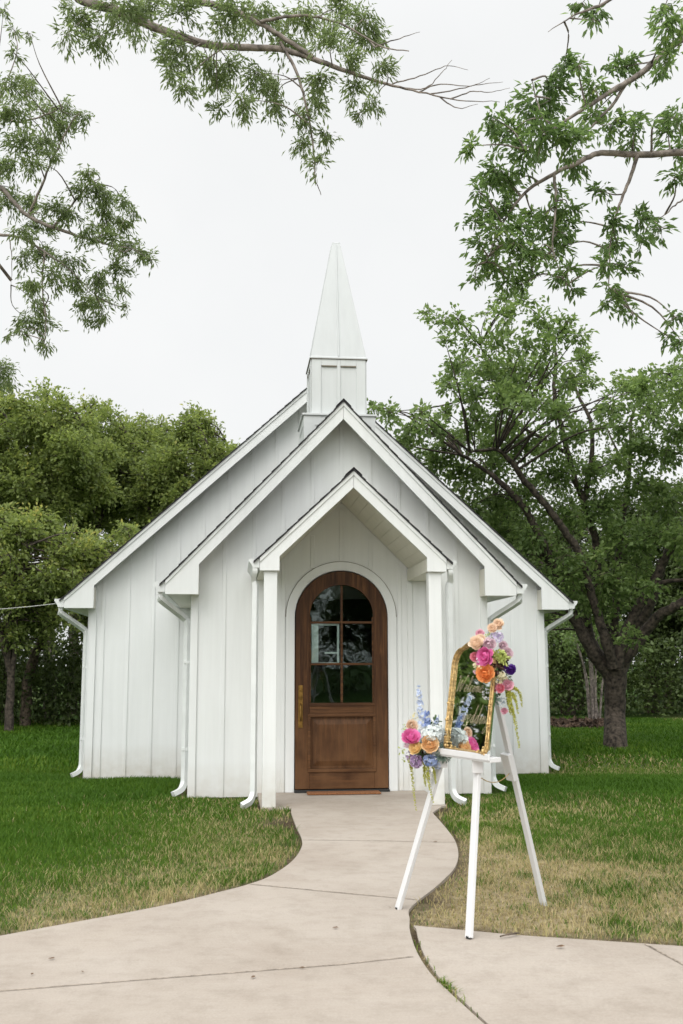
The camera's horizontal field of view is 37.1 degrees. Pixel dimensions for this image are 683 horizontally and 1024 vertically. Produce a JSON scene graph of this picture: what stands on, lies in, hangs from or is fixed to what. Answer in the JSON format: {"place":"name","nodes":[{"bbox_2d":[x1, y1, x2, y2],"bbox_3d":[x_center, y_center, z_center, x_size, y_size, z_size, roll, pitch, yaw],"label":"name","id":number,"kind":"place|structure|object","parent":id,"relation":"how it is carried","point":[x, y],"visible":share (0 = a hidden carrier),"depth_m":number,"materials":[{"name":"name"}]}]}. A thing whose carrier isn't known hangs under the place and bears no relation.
{"place":"outdoors","nodes":[
{"label":"outdoors","id":0,"kind":"place"},
{"bbox_2d":[0,790,483,1023],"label":"path","id":1,"kind":"structure","parent":0,"point":[252,927],"depth_m":5.09,"materials":[{"name":"concrete"}]},
{"bbox_2d":[0,956,412,990],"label":"pavement joint","id":2,"kind":"object","parent":1,"relation":"on","point":[204,974],"visible":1,"depth_m":4.65,"materials":[{"name":"grey concrete"}]},
{"bbox_2d":[255,884,416,899],"bbox_3d":[-0.069,2.365,6.341,1.136,0.001,0.015,-4,-9,23],"label":"pavement joint","id":3,"kind":"object","parent":1,"relation":"on","point":[331,891],"visible":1,"depth_m":6.34,"materials":[{"name":"grey concrete"}]},
{"bbox_2d":[306,790,380,794],"bbox_3d":[0.024,3.059,11.085,0.800,0.018,0.185,1,-8,-6],"label":"doormat","id":4,"kind":"object","parent":1,"relation":"on","point":[341,792],"visible":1,"depth_m":11.03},
{"bbox_2d":[0,667,682,1023],"bbox_3d":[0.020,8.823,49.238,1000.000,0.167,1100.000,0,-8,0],"label":"lawn","id":5,"kind":"structure","parent":0,"point":[422,905],"depth_m":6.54,"materials":[{"name":"green plant"}]},
{"bbox_2d":[19,619,52,725],"bbox_3d":[-7.458,3.833,24.924,0.920,2.910,0.298,-5,-10,29],"label":"bare tree","id":6,"kind":"object","parent":5,"relation":"on","point":[33,660],"visible":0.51,"depth_m":24.89,"materials":[{"name":"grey plant"}]},
{"bbox_2d":[0,614,87,726],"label":"undergrowth","id":7,"kind":"object","parent":5,"relation":"on","point":[58,669],"visible":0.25,"depth_m":25.40,"materials":[{"name":"green plant"}]},
{"bbox_2d":[43,637,55,717],"bbox_3d":[-8.066,3.801,27.964,0.355,3.871,0.766,-2,-9,11],"label":"bare tree","id":8,"kind":"object","parent":5,"relation":"on","point":[50,651],"visible":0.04,"depth_m":27.88,"materials":[{"name":"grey plant"}]},
{"bbox_2d":[0,496,101,731],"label":"tree","id":9,"kind":"object","parent":5,"relation":"on","point":[28,535],"visible":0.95,"depth_m":22.86,"materials":[{"name":"green plant"}]},
{"bbox_2d":[0,377,131,719],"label":"tree","id":10,"kind":"object","parent":5,"relation":"on","point":[76,463],"visible":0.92,"depth_m":27.12,"materials":[{"name":"green plant"}]},
{"bbox_2d":[32,388,158,713],"bbox_3d":[-8.094,1.184,31.579,5.177,10.230,4.952,7,-11,-41],"label":"tree","id":11,"kind":"object","parent":5,"relation":"on","point":[104,517],"visible":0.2,"depth_m":31.59,"materials":[{"name":"green plant"}]},
{"bbox_2d":[67,519,149,643],"bbox_3d":[-5.275,2.737,24.862,3.195,5.181,3.327,3,-9,-22],"label":"tree","id":12,"kind":"object","parent":5,"relation":"on","point":[124,533],"visible":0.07,"depth_m":24.21,"materials":[{"name":"green plant"}]},
{"bbox_2d":[88,409,194,542],"bbox_3d":[-6.810,1.571,33.619,4.270,10.058,3.552,0,-8,0],"label":"tree","id":13,"kind":"object","parent":5,"relation":"on","point":[142,425],"visible":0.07,"depth_m":33.47,"materials":[{"name":"green plant"}]},
{"bbox_2d":[116,400,234,526],"bbox_3d":[-4.910,1.353,30.616,3.848,9.600,3.523,4,-9,-25],"label":"tree","id":14,"kind":"object","parent":5,"relation":"on","point":[165,478],"visible":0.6,"depth_m":30.17,"materials":[{"name":"green plant"}]},
{"bbox_2d":[226,438,240,453],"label":"tree","id":15,"kind":"object","parent":5,"relation":"on","point":[236,446],"depth_m":33.30,"materials":[{"name":"green plant"}]},
{"bbox_2d":[0,0,508,398],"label":"willow oak","id":16,"kind":"object","parent":5,"relation":"on","point":[136,17],"visible":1,"depth_m":8.11,"materials":[{"name":"green plant"}]},
{"bbox_2d":[54,242,576,808],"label":"chapel","id":17,"kind":"structure","parent":5,"relation":"on","point":[318,580],"depth_m":11.68,"materials":[{"name":"white paint"}]},
{"bbox_2d":[2,603,55,608],"bbox_3d":[-6.710,1.136,14.588,6.055,0.621,0.010,-3,-9,17],"label":"service cable","id":18,"kind":"object","parent":17,"relation":"attached to","point":[28,606],"visible":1,"depth_m":13.78,"materials":[{"name":"grey rubber"}]},
{"bbox_2d":[312,624,338,662],"bbox_3d":[-0.182,1.487,11.506,0.312,0.460,0.014,1,-8,-6],"label":"inner window frame","id":19,"kind":"structure","parent":17,"relation":"in","point":[314,626],"depth_m":11.49,"materials":[{"name":"white paint"}]},
{"bbox_2d":[295,571,387,788],"bbox_3d":[0.005,1.868,11.423,1.040,2.412,0.115,1,-8,-6],"label":"door","id":20,"kind":"structure","parent":17,"relation":"in","point":[351,738],"depth_m":11.37,"materials":[{"name":"brown wood"}]},
{"bbox_2d":[395,691,546,938],"bbox_3d":[0.870,1.566,5.893,0.887,1.559,0.795,4,-10,-28],"label":"easel","id":21,"kind":"object","parent":5,"relation":"on","point":[508,763],"visible":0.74,"depth_m":5.91,"materials":[{"name":"white paint"}]},
{"bbox_2d":[398,685,451,809],"bbox_3d":[0.524,1.379,5.948,0.407,0.729,0.273,4,-9,-24],"label":"flower arrangement","id":22,"kind":"object","parent":21,"relation":"on","point":[429,736],"visible":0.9,"depth_m":5.89,"materials":[{"name":"multicoloured plant"}]},
{"bbox_2d":[443,643,497,755],"bbox_3d":[0.728,1.036,5.736,0.129,0.628,0.498,3,-9,-23],"label":"mirror","id":23,"kind":"object","parent":21,"relation":"on","point":[469,719],"visible":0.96,"depth_m":5.75,"materials":[{"name":"gold metal"}]},
{"bbox_2d":[468,618,522,747],"bbox_3d":[0.842,0.935,5.560,0.218,0.704,0.261,-6,-10,34],"label":"flower arrangement","id":24,"kind":"object","parent":23,"relation":"attached to","point":[482,660],"visible":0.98,"depth_m":5.55,"materials":[{"name":"multicoloured plant"}]},
{"bbox_2d":[477,501,550,561],"bbox_3d":[5.528,2.990,34.480,3.993,7.460,4.115,-7,-11,38],"label":"tree","id":25,"kind":"object","parent":5,"relation":"on","point":[504,508],"depth_m":34.36,"materials":[{"name":"green plant"}]},
{"bbox_2d":[367,273,682,749],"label":"shade tree","id":26,"kind":"object","parent":5,"relation":"on","point":[613,658],"visible":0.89,"depth_m":17.88,"materials":[{"name":"green plant"}]},
{"bbox_2d":[438,362,682,717],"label":"undergrowth","id":27,"kind":"object","parent":5,"relation":"on","point":[675,672],"visible":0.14,"depth_m":29.06,"materials":[{"name":"green plant"}]},
{"bbox_2d":[560,672,564,713],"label":"bare tree","id":28,"kind":"object","parent":5,"relation":"on","point":[561,712],"visible":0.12,"depth_m":30.43,"materials":[{"name":"grey plant"}]},
{"bbox_2d":[454,0,682,356],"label":"ash tree","id":29,"kind":"object","parent":5,"relation":"on","point":[553,229],"visible":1,"depth_m":7.52,"materials":[{"name":"green plant"}]},
{"bbox_2d":[550,715,603,728],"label":"mulch","id":30,"kind":"object","parent":5,"relation":"on","point":[575,722],"visible":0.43,"depth_m":23.94,"materials":[{"name":"brown plant"}]},
{"bbox_2d":[547,596,628,718],"bbox_3d":[6.114,3.654,24.997,2.085,3.339,2.025,1,-9,-10],"label":"crape myrtle","id":31,"kind":"object","parent":30,"relation":"on","point":[593,711],"visible":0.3,"depth_m":24.81,"materials":[{"name":"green plant"}]},
{"bbox_2d":[576,656,583,709],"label":"bare tree","id":32,"kind":"object","parent":5,"relation":"on","point":[578,705],"visible":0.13,"depth_m":32.90,"materials":[{"name":"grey plant"}]},
{"bbox_2d":[526,500,638,714],"bbox_3d":[7.004,2.817,30.418,3.763,6.606,3.493,0,-8,0],"label":"tree","id":33,"kind":"object","parent":5,"relation":"on","point":[580,540],"visible":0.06,"depth_m":30.02,"materials":[{"name":"green plant"}]},
{"bbox_2d":[588,480,682,712],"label":"tree","id":34,"kind":"object","parent":5,"relation":"on","point":[672,624],"visible":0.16,"depth_m":30.67,"materials":[{"name":"green plant"}]},
{"bbox_2d":[644,610,653,712],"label":"bare tree","id":35,"kind":"object","parent":5,"relation":"on","point":[650,683],"visible":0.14,"depth_m":30.91,"materials":[{"name":"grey plant"}]},
{"bbox_2d":[654,473,682,643],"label":"tree","id":36,"kind":"object","parent":5,"relation":"on","point":[675,576],"visible":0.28,"depth_m":29.51,"materials":[{"name":"green plant"}]},
{"bbox_2d":[663,642,674,708],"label":"bare tree","id":37,"kind":"object","parent":5,"relation":"on","point":[668,692],"visible":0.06,"depth_m":33.90,"materials":[{"name":"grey plant"}]},
{"bbox_2d":[0,0,682,664],"label":"sky","id":38,"kind":"structure","parent":0,"point":[225,321],"materials":[{"name":"white"}]},
{"bbox_2d":[414,925,682,1023],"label":"pavement","id":39,"kind":"structure","parent":0,"point":[511,979],"depth_m":4.62,"materials":[{"name":"concrete"}]},
{"bbox_2d":[500,932,518,936],"bbox_3d":[0.879,2.200,5.301,0.132,0.016,0.019,5,-10,-31],"label":"fallen twig","id":40,"kind":"object","parent":39,"relation":"on","point":[513,933],"visible":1,"depth_m":5.29,"materials":[{"name":"beige wood"}]},
{"bbox_2d":[645,944,682,964],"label":"pavement joint","id":41,"kind":"object","parent":39,"relation":"on","point":[664,954],"visible":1,"depth_m":4.99,"materials":[{"name":"grey concrete"}]}
]}

